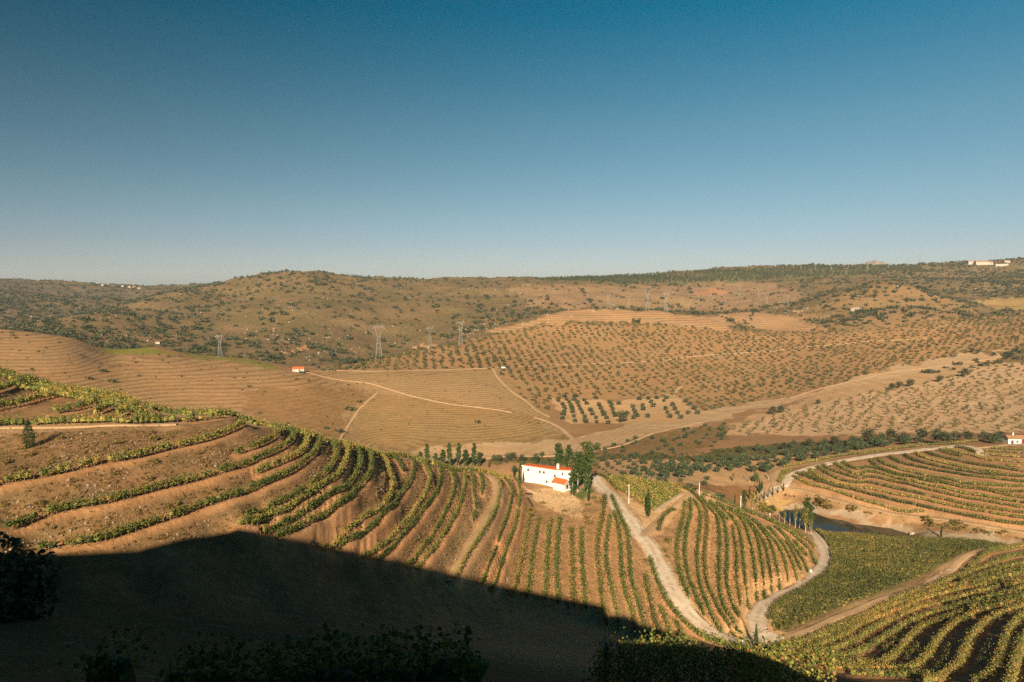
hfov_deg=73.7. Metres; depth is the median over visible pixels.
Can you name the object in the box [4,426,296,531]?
vine row
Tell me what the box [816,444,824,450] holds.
olive tree
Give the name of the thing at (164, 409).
vine row
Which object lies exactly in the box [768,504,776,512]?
tree
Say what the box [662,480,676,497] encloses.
vine row
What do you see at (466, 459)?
poplar tree
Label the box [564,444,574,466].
poplar tree
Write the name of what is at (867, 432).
oak tree
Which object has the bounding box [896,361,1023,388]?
almond orchard
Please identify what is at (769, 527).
vine row
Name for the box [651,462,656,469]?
olive tree
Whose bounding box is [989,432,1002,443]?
oak tree
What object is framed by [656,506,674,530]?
vine row
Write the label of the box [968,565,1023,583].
vine row
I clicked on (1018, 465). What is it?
vine row
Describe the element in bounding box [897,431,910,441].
oak tree
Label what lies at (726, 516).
vine row
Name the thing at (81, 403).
vine row
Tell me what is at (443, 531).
vine row
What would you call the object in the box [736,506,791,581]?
vine row
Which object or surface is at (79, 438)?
dry bank tufts
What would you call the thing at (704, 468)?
olive tree
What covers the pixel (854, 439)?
oak tree
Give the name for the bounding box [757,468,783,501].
path
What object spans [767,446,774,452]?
oak tree
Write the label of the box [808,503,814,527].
poplar tree
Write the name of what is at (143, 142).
sky
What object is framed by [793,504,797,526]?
poplar tree
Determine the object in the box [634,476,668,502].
vine row
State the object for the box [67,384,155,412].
vine row
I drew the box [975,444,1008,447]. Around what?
path
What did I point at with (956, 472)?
vine row
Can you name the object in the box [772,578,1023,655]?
vine row
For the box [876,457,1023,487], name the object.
vine row
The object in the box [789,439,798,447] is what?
oak tree
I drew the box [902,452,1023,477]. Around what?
vine row
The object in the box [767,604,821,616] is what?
vine row
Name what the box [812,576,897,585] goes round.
vine row
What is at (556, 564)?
vine row
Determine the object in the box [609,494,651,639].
vine row
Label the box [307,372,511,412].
farm track
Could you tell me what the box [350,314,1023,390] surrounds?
orchard trees
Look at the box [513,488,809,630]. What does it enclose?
roadside grass
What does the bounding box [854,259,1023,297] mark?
ridge scrub
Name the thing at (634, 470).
olive tree
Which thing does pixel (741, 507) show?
vine row
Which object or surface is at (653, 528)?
verge grass
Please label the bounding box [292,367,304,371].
field house
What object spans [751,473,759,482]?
tree
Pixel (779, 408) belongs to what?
oak tree
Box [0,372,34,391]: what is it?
vine row
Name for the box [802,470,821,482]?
vine row
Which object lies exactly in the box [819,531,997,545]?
vine row
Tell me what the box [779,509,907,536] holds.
pond
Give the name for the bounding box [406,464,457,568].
vine row
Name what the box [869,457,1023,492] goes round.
vine row
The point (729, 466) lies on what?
olive tree
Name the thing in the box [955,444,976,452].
vine row
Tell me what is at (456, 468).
vine row
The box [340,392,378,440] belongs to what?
farm track
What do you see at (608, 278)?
ridge pinewood
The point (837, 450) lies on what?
olive tree
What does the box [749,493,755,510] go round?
poplar tree
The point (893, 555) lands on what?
vine row
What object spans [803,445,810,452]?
olive tree
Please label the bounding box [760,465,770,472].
olive tree
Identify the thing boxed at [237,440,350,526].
vine row
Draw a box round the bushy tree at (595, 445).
[592,442,600,451]
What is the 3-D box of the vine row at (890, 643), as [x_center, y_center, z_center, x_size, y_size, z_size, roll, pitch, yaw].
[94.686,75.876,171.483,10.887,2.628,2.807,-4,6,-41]
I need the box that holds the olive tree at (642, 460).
[640,458,647,464]
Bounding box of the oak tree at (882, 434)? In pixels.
[875,432,886,441]
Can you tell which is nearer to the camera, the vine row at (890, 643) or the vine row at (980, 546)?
the vine row at (890, 643)
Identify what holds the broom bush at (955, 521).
on the ground at (252, 582)
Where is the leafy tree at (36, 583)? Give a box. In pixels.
[0,531,63,622]
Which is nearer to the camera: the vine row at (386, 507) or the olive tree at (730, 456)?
the vine row at (386, 507)
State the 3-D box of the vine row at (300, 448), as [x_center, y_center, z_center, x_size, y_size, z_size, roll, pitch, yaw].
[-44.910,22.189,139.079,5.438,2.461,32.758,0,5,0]
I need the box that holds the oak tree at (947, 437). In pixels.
[937,430,952,444]
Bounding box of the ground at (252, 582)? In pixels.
[0,258,1023,681]
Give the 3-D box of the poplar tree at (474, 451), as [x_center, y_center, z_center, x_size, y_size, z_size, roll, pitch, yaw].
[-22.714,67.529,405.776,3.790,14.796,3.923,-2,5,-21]
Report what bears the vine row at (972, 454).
on the ground at (252, 582)
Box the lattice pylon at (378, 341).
[374,323,382,355]
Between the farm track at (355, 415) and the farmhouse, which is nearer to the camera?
the farmhouse
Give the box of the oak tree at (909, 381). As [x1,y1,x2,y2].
[905,378,914,384]
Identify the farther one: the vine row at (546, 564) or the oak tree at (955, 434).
the oak tree at (955, 434)
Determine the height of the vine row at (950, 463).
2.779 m
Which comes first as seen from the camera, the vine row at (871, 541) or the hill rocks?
the vine row at (871, 541)
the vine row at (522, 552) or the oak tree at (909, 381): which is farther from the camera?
the oak tree at (909, 381)
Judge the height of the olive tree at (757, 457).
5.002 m
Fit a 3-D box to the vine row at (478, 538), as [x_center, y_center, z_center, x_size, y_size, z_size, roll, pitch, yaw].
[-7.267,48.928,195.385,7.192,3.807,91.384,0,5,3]
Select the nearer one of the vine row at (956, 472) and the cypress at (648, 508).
the cypress at (648, 508)
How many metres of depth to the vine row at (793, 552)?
230.94 m
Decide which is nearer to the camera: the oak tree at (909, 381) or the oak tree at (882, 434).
the oak tree at (882, 434)
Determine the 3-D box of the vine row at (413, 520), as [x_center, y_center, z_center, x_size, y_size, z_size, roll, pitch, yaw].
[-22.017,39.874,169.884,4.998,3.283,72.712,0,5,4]
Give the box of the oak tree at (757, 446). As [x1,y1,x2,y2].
[753,443,761,451]
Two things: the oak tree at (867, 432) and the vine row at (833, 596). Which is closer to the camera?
the vine row at (833, 596)
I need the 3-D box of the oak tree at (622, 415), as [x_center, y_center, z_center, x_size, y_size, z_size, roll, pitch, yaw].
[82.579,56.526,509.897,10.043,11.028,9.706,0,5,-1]
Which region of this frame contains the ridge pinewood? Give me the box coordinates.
[536,264,922,282]
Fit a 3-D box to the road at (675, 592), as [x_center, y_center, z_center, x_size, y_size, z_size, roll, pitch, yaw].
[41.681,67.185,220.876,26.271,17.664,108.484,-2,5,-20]
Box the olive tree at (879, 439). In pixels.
[874,437,882,442]
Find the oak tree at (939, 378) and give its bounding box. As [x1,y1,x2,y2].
[935,375,943,382]
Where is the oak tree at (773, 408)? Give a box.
[768,406,776,413]
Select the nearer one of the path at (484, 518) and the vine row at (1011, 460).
the path at (484, 518)
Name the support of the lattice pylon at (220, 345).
on the ground at (252, 582)
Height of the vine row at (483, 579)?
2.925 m
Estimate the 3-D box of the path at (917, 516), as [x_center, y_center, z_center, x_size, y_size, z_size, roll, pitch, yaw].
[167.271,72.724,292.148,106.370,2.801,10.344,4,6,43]
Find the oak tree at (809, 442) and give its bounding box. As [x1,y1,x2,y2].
[804,438,813,444]
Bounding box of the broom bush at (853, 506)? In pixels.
[846,503,857,510]
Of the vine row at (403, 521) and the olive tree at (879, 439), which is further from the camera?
the olive tree at (879, 439)
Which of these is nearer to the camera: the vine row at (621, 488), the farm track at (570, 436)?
the vine row at (621, 488)
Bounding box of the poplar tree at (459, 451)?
[455,442,461,465]
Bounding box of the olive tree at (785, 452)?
[781,449,788,454]
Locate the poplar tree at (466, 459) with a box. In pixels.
[462,449,469,465]
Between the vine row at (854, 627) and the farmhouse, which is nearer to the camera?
the vine row at (854, 627)
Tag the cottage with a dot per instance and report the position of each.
(1012, 439)
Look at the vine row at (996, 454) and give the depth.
337.19 m
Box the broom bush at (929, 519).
[920,515,933,523]
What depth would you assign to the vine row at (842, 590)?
212.23 m
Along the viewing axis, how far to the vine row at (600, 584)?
188.78 m
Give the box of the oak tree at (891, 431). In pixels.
[884,428,897,437]
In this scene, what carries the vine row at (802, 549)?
on the ground at (252, 582)
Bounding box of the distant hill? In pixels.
[864,260,889,264]
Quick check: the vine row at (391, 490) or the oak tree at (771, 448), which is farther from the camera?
the oak tree at (771, 448)
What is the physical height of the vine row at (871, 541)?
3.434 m
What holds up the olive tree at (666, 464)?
on the ground at (252, 582)
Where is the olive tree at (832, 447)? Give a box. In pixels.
[828,444,836,451]
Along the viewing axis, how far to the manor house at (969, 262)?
2035.85 m
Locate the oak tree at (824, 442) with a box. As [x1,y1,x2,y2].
[819,438,828,445]
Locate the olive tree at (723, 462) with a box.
[717,460,726,468]
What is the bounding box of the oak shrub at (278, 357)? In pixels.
[272,354,284,359]
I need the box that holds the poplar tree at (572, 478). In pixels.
[568,469,576,496]
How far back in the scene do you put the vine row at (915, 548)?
252.33 m
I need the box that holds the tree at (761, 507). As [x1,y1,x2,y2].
[755,500,771,512]
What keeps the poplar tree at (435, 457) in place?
on the ground at (252, 582)
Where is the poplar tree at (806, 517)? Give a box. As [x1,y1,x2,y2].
[802,508,808,531]
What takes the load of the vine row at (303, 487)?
on the ground at (252, 582)
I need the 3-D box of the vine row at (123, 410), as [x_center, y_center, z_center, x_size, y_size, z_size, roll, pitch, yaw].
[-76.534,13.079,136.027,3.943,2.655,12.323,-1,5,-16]
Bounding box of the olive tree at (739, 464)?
[736,461,743,468]
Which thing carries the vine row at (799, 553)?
on the ground at (252, 582)
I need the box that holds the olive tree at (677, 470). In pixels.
[673,467,687,476]
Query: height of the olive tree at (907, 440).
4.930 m
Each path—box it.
[0,423,176,428]
[444,476,499,581]
[639,491,692,535]
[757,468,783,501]
[779,486,1023,532]
[780,547,988,639]
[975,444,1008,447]
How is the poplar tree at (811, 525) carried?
on the ground at (252, 582)
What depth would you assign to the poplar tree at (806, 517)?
269.74 m
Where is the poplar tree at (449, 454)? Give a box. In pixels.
[447,442,452,465]
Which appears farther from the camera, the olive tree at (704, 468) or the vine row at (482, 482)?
the olive tree at (704, 468)
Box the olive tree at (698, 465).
[692,461,704,471]
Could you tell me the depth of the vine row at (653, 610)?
173.72 m
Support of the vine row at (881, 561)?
on the ground at (252, 582)
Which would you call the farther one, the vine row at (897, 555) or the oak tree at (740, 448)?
the oak tree at (740, 448)
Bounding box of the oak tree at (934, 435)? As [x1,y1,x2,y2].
[928,428,943,442]
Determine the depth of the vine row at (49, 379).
157.61 m
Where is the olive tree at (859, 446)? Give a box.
[855,443,864,449]
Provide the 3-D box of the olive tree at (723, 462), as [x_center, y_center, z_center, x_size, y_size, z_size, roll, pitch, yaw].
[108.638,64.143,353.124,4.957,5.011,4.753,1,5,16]
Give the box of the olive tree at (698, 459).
[693,455,703,461]
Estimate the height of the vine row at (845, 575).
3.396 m
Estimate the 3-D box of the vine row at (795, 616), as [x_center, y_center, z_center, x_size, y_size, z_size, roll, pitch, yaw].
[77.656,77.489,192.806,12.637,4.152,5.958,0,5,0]
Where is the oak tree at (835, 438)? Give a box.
[830,435,839,443]
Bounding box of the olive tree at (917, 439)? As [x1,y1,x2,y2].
[915,436,922,443]
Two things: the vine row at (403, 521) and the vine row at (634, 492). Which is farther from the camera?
the vine row at (634, 492)
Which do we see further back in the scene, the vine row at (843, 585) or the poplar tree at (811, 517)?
the poplar tree at (811, 517)
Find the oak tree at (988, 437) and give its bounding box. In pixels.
[985,433,996,442]
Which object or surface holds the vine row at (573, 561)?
on the ground at (252, 582)
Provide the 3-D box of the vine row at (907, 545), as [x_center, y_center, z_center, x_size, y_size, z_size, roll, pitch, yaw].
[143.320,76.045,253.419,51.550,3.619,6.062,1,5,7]
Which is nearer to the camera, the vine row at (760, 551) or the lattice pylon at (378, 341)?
the vine row at (760, 551)
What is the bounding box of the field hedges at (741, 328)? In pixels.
[317,307,780,369]
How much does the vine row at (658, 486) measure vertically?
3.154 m
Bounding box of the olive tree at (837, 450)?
[833,447,841,454]
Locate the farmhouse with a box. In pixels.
[521,463,574,491]
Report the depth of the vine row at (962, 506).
297.63 m
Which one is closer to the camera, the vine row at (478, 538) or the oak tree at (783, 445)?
the vine row at (478, 538)
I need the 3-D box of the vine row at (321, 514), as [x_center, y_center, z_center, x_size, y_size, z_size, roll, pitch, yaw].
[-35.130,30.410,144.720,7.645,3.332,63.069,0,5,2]
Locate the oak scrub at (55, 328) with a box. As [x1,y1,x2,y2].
[0,256,1023,359]
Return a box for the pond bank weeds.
[784,494,1023,540]
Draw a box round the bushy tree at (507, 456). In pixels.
[504,452,511,459]
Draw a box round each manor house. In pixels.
[966,260,976,264]
[974,261,988,264]
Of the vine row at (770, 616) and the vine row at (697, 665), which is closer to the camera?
the vine row at (697, 665)
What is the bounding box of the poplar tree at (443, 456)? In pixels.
[439,449,445,462]
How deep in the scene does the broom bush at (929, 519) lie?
280.79 m
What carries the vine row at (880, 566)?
on the ground at (252, 582)
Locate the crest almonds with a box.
[792,308,831,320]
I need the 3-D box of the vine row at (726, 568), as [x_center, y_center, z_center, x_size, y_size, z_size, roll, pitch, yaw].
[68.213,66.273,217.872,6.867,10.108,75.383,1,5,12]
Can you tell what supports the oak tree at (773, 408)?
on the ground at (252, 582)
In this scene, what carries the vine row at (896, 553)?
on the ground at (252, 582)
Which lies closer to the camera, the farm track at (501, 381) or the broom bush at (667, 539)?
the broom bush at (667, 539)
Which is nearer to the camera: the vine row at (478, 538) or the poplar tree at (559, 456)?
the vine row at (478, 538)
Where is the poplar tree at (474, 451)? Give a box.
[471,443,476,465]
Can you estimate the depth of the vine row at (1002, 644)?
142.57 m
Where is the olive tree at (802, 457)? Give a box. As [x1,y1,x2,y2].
[798,455,806,460]
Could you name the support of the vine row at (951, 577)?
on the ground at (252, 582)
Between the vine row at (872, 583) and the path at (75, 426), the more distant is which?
the vine row at (872, 583)
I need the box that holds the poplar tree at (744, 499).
[741,490,746,507]
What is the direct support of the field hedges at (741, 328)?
on the ground at (252, 582)
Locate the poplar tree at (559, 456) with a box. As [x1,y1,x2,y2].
[553,442,564,465]
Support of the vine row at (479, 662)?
on the ground at (252, 582)
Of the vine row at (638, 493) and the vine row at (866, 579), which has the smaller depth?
the vine row at (866, 579)
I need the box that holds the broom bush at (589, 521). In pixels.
[583,520,595,525]
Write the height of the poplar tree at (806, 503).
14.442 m
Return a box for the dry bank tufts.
[0,428,809,628]
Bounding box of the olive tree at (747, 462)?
[744,460,751,466]
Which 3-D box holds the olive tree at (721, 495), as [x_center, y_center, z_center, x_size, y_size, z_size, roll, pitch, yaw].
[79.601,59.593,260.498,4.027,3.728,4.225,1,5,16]
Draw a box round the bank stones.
[0,431,526,587]
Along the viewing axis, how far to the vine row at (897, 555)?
244.56 m
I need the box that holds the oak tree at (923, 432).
[915,427,928,437]
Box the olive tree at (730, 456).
[728,454,736,459]
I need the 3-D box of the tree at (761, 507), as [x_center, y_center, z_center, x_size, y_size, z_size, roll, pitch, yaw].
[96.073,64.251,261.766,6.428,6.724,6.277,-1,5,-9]
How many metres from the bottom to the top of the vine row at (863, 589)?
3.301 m
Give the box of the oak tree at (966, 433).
[962,430,973,439]
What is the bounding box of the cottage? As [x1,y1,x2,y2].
[1002,433,1023,443]
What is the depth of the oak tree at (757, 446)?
398.59 m
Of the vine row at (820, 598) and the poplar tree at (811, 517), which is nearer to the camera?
the vine row at (820, 598)
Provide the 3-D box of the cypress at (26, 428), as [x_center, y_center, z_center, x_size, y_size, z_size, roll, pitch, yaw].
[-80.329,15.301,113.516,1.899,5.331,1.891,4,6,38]
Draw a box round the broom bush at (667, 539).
[661,536,671,543]
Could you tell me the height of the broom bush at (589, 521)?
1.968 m
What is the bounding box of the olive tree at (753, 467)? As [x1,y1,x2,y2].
[748,464,757,472]
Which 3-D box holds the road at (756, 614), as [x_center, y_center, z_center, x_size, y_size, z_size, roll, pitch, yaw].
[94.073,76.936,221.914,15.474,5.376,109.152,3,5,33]
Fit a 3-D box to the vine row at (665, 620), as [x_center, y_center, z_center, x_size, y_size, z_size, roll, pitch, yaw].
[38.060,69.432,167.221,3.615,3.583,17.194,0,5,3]
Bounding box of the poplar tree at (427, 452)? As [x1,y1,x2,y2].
[423,443,430,463]
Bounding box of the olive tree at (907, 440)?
[900,437,910,444]
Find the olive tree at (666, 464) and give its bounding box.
[662,462,672,469]
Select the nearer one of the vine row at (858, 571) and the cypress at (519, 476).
the vine row at (858, 571)
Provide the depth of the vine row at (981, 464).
325.57 m
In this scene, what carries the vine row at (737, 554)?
on the ground at (252, 582)
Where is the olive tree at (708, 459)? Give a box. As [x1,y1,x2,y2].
[704,456,713,462]
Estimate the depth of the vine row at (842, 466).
310.30 m
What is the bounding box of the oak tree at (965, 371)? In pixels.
[959,368,969,376]
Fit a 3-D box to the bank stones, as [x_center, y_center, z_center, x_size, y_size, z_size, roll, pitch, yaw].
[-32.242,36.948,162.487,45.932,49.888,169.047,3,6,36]
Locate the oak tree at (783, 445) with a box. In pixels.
[779,442,787,448]
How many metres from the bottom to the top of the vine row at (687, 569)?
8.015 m
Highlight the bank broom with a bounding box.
[0,429,385,515]
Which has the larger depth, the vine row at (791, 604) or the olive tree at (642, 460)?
the olive tree at (642, 460)
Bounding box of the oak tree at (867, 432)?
[860,428,875,441]
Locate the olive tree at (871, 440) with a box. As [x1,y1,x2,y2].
[868,438,875,444]
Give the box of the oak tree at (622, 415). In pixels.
[616,410,628,422]
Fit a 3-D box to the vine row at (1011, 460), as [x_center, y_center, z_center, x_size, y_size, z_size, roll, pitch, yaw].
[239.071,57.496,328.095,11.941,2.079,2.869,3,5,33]
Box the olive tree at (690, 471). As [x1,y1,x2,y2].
[684,465,694,475]
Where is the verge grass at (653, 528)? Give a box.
[9,422,1003,637]
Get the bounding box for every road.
[590,476,767,647]
[742,629,785,646]
[745,532,832,635]
[758,445,990,499]
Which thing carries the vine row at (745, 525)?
on the ground at (252, 582)
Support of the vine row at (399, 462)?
on the ground at (252, 582)
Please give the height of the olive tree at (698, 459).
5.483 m
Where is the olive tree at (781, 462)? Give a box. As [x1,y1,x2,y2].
[779,460,786,466]
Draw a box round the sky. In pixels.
[0,0,1023,285]
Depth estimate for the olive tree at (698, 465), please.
336.94 m
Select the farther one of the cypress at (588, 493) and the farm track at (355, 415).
the farm track at (355, 415)
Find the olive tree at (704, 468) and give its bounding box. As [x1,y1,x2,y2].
[700,466,708,473]
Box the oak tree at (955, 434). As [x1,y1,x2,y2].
[949,429,961,439]
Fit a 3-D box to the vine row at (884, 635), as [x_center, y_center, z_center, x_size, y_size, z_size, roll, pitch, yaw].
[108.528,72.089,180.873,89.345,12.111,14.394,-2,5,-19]
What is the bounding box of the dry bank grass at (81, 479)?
[0,428,527,582]
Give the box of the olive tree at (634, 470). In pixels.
[629,466,638,474]
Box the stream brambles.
[504,439,881,464]
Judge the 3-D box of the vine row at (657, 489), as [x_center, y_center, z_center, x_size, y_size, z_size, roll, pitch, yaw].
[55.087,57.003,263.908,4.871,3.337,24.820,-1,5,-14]
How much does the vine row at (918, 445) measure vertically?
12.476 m
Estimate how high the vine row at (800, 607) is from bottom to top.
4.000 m
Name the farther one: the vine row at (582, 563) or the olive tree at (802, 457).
the olive tree at (802, 457)
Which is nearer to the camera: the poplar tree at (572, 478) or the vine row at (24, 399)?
the vine row at (24, 399)
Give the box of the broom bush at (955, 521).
[948,518,963,524]
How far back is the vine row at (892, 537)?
263.50 m
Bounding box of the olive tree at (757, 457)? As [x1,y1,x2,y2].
[752,455,762,461]
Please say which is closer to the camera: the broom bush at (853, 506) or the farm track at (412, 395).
the broom bush at (853, 506)
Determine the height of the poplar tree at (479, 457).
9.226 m
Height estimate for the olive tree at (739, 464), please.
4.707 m
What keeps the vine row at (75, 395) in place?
on the ground at (252, 582)
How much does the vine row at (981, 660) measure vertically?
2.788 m
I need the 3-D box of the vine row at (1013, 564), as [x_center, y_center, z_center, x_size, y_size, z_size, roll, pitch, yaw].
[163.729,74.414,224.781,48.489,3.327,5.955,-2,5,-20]
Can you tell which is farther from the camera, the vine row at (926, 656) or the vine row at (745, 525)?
the vine row at (745, 525)
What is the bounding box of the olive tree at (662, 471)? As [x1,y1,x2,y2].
[657,467,669,477]
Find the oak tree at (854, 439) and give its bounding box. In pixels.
[849,435,857,441]
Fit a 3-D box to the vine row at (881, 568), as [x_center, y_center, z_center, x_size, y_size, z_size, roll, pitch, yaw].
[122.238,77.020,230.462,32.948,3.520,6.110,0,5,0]
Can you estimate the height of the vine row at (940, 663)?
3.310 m
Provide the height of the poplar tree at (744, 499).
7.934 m
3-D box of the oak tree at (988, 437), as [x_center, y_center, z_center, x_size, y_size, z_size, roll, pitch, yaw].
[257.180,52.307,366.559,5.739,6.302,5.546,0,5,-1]
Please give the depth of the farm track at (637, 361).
777.07 m
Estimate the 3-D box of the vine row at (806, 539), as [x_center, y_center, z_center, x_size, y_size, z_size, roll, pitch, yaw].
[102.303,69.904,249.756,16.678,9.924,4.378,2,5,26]
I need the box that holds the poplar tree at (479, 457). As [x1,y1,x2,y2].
[476,452,481,465]
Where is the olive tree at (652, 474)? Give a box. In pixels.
[647,471,655,478]
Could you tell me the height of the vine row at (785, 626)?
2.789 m
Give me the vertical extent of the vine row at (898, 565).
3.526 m
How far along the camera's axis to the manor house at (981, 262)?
2016.06 m
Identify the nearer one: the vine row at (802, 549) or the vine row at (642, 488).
the vine row at (802, 549)
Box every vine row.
[0,365,131,402]
[0,368,124,401]
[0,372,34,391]
[0,383,77,408]
[0,406,234,425]
[2,418,246,484]
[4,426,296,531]
[13,378,165,422]
[34,435,323,550]
[47,613,478,681]
[52,389,112,414]
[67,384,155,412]
[88,397,113,415]
[115,398,140,416]
[143,399,258,426]
[155,630,489,681]
[233,423,281,455]
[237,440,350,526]
[243,438,340,518]
[247,415,368,451]
[253,429,312,473]
[260,444,363,534]
[275,447,375,540]
[284,429,496,473]
[322,453,396,551]
[335,455,416,553]
[362,456,433,559]
[364,446,511,478]
[378,463,443,562]
[391,452,404,470]
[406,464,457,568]
[416,469,467,570]
[452,471,501,577]
[469,470,478,521]
[477,475,513,585]
[478,471,484,494]
[489,476,522,591]
[508,510,533,595]
[522,514,543,596]
[540,515,554,599]
[550,515,564,605]
[564,623,794,681]
[567,524,578,606]
[576,525,590,608]
[592,492,612,625]
[592,635,781,681]
[593,470,618,490]
[602,513,624,631]
[604,476,653,509]
[609,476,657,509]
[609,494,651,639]
[610,475,659,507]
[612,509,642,634]
[616,474,662,507]
[620,473,661,504]
[626,475,666,503]
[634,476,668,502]
[640,478,672,500]
[641,570,664,636]
[648,555,758,652]
[649,479,671,498]
[655,479,676,496]
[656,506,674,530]
[658,603,677,639]
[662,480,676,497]
[665,482,678,494]
[670,618,688,641]
[672,483,683,493]
[672,499,692,597]
[674,482,737,636]
[679,496,707,615]
[693,496,724,632]
[700,494,738,630]
[703,491,799,535]
[709,499,741,617]
[712,501,729,519]
[716,499,752,609]
[719,500,760,602]
[729,503,770,598]
[730,523,744,606]
[735,636,837,681]
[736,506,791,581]
[747,517,775,591]
[757,521,782,589]
[762,574,1023,651]
[765,614,804,624]
[766,610,810,620]
[767,524,800,579]
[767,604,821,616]
[768,516,815,548]
[768,607,815,618]
[768,619,797,626]
[769,601,827,612]
[771,568,1023,648]
[772,523,809,571]
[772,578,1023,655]
[773,598,832,611]
[776,468,787,482]
[776,623,793,630]
[777,542,1023,646]
[778,597,838,608]
[779,524,818,564]
[779,594,844,606]
[782,438,981,466]
[782,592,849,604]
[785,538,803,573]
[785,591,855,601]
[790,588,861,598]
[792,475,924,512]
[793,539,810,555]
[793,581,1023,660]
[794,471,1023,524]
[794,587,868,597]
[796,585,873,596]
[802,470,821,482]
[802,583,878,593]
[804,581,883,591]
[805,580,889,588]
[808,467,1023,517]
[808,578,892,586]
[811,589,1023,665]
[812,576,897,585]
[814,464,1023,513]
[815,527,1006,545]
[815,574,900,584]
[817,529,1002,545]
[818,572,905,581]
[819,462,1021,507]
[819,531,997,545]
[821,532,991,546]
[821,571,910,581]
[822,569,915,579]
[823,534,989,547]
[825,536,984,547]
[825,567,920,577]
[827,537,979,549]
[827,563,929,572]
[827,566,925,573]
[827,594,1023,671]
[828,540,974,550]
[828,547,960,556]
[829,543,969,551]
[829,555,943,563]
[829,559,935,567]
[829,560,931,570]
[830,545,964,552]
[830,549,957,558]
[830,550,952,560]
[830,552,947,562]
[830,557,938,565]
[833,460,1023,502]
[842,459,1023,498]
[850,666,939,678]
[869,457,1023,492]
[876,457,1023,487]
[878,636,898,650]
[887,454,1023,482]
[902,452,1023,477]
[905,640,922,661]
[914,451,1000,472]
[922,600,1023,681]
[924,451,1023,471]
[933,642,955,669]
[937,447,962,455]
[944,446,996,461]
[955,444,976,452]
[956,551,1023,580]
[961,559,1023,582]
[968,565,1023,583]
[969,609,1023,681]
[974,638,996,663]
[981,452,1022,457]
[985,449,1023,453]
[991,446,1021,450]
[994,457,1023,462]
[1001,629,1023,681]
[1007,463,1023,467]
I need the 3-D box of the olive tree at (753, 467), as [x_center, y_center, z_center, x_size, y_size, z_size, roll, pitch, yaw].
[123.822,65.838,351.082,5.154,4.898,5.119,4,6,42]
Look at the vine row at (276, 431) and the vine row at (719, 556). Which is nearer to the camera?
the vine row at (276, 431)
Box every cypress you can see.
[22,417,35,447]
[518,465,520,481]
[587,480,589,500]
[646,489,650,516]
[754,624,758,642]
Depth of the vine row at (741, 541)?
218.82 m
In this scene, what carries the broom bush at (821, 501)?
on the ground at (252, 582)
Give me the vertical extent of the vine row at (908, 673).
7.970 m
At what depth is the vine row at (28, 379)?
149.41 m
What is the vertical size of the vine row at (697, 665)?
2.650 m
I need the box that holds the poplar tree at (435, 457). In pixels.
[432,453,437,461]
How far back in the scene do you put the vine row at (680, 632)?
166.05 m
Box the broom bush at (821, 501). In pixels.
[813,497,827,508]
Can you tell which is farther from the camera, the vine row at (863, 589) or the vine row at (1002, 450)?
the vine row at (1002, 450)
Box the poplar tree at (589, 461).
[580,441,596,488]
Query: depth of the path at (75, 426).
124.97 m
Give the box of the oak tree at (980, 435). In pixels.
[977,430,989,439]
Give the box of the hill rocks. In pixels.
[0,263,1009,357]
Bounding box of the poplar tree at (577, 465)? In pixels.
[571,451,585,491]
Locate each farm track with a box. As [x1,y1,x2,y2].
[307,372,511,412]
[315,338,926,371]
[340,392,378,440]
[486,420,706,458]
[492,368,550,416]
[534,417,580,442]
[787,350,1009,397]
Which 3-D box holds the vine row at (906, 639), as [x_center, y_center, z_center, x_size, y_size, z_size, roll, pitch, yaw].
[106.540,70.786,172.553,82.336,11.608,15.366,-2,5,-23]
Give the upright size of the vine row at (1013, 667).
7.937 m
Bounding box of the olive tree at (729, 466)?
[725,463,735,471]
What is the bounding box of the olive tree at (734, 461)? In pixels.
[731,458,739,463]
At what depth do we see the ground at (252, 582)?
325.05 m
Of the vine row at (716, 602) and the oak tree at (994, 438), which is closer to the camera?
the vine row at (716, 602)
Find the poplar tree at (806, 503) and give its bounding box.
[801,496,813,529]
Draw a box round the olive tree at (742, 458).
[737,455,744,460]
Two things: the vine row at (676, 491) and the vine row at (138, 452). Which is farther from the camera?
the vine row at (676, 491)
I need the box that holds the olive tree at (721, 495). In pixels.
[715,493,725,500]
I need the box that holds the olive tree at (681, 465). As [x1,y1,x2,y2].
[677,462,686,469]
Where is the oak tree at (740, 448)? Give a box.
[736,446,743,451]
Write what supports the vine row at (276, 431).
on the ground at (252, 582)
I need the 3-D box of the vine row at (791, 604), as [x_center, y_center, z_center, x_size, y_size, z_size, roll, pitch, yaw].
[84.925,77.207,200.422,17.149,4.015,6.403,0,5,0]
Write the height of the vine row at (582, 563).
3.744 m
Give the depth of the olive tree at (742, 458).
370.39 m
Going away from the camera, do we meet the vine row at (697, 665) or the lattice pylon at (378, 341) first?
the vine row at (697, 665)
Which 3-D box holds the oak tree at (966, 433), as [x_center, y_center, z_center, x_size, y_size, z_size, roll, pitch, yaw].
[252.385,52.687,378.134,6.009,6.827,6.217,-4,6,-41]
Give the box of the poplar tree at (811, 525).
[809,519,813,530]
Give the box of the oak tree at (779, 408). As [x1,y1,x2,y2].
[776,405,784,411]
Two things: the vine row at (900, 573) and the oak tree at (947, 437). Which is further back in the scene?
the oak tree at (947, 437)
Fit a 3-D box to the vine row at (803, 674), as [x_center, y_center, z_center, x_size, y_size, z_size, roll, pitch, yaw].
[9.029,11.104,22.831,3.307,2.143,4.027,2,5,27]
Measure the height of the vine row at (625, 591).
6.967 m
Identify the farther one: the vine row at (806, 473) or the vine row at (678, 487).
the vine row at (806, 473)
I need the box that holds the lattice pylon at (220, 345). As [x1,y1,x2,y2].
[216,333,222,356]
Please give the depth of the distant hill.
3718.74 m
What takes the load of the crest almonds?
on the ground at (252, 582)
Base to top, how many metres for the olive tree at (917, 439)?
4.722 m
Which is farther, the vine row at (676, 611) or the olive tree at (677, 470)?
the olive tree at (677, 470)
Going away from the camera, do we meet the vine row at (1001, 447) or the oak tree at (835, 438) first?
the vine row at (1001, 447)
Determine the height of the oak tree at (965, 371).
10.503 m

